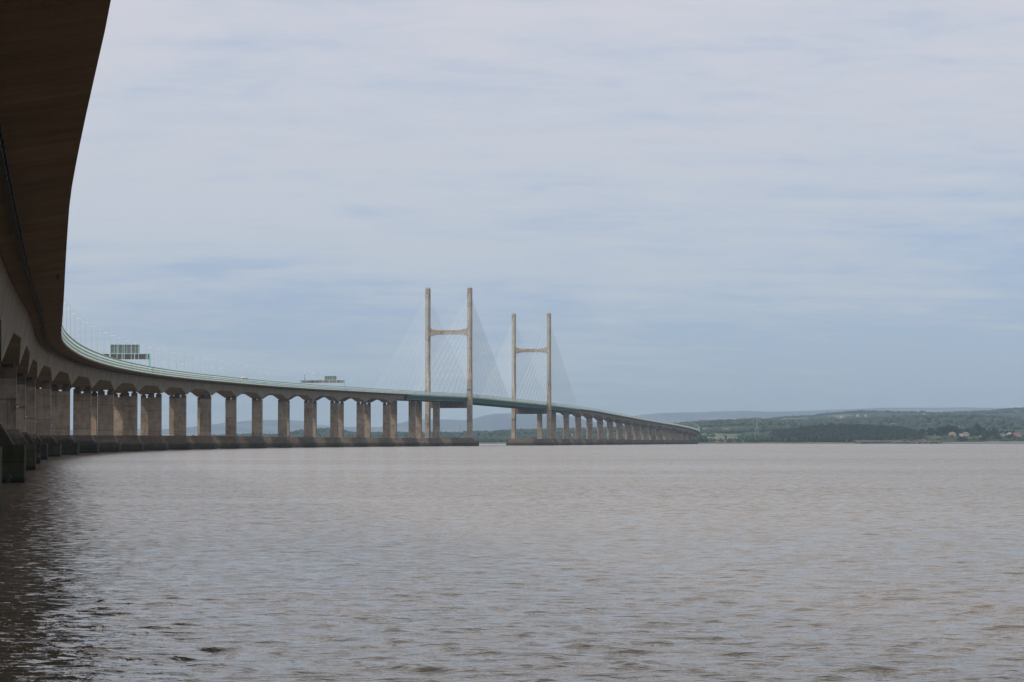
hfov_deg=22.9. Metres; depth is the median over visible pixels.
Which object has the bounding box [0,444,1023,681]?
water
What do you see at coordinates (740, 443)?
shore
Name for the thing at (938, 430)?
tree
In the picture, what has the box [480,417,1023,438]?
wooded hill
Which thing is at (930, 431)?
tree
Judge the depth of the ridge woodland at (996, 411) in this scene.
11619.19 m
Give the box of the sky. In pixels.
[40,0,1023,429]
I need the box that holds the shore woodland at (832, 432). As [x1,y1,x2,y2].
[768,422,923,441]
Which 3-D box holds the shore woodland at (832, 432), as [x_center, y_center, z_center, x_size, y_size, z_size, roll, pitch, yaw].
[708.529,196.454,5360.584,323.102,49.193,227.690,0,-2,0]
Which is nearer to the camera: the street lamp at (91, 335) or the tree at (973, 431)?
the street lamp at (91, 335)
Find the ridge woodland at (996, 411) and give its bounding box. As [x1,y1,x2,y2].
[737,407,1023,419]
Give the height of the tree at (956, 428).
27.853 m
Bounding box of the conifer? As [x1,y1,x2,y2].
[974,424,980,436]
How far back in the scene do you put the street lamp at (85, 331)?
683.42 m
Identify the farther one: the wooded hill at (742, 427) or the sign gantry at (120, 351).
the wooded hill at (742, 427)
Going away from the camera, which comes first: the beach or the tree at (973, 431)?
the beach
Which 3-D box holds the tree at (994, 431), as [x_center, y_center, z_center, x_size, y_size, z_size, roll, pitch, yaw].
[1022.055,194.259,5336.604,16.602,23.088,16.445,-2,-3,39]
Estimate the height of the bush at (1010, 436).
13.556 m
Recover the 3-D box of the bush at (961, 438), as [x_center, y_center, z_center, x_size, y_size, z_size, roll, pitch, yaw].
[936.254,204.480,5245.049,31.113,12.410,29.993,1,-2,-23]
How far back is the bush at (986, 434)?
5290.70 m
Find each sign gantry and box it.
[100,345,149,365]
[300,375,344,388]
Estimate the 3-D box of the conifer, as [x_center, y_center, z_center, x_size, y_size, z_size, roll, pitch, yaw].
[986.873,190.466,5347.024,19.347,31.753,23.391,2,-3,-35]
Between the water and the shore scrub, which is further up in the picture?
the shore scrub
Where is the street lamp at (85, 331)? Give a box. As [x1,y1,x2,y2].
[77,318,85,346]
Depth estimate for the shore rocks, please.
5096.06 m
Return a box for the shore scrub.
[476,433,1023,441]
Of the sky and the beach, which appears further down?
the beach
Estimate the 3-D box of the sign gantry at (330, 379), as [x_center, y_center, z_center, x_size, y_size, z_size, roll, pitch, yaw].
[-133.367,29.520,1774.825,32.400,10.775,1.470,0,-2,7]
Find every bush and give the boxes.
[957,436,968,440]
[982,431,992,437]
[1006,434,1016,437]
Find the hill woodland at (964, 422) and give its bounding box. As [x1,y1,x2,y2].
[192,413,1023,439]
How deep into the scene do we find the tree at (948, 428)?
5356.02 m
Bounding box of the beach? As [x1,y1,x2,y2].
[920,441,1023,443]
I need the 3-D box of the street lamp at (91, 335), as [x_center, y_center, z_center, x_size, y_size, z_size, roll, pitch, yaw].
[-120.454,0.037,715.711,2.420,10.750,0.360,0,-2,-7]
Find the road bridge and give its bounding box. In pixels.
[0,0,699,512]
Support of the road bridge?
on the ground
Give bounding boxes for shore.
[479,442,911,443]
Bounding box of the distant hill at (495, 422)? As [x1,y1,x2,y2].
[70,407,1006,435]
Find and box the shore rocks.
[854,440,941,443]
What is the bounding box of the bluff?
[892,436,1022,441]
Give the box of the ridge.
[783,410,1023,419]
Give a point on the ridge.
(1021, 414)
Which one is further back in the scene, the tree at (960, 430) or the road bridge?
the tree at (960, 430)
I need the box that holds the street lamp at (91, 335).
[84,322,91,349]
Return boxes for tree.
[927,428,936,435]
[935,426,947,435]
[942,425,954,434]
[951,426,958,435]
[957,428,964,434]
[968,427,977,435]
[991,428,998,435]

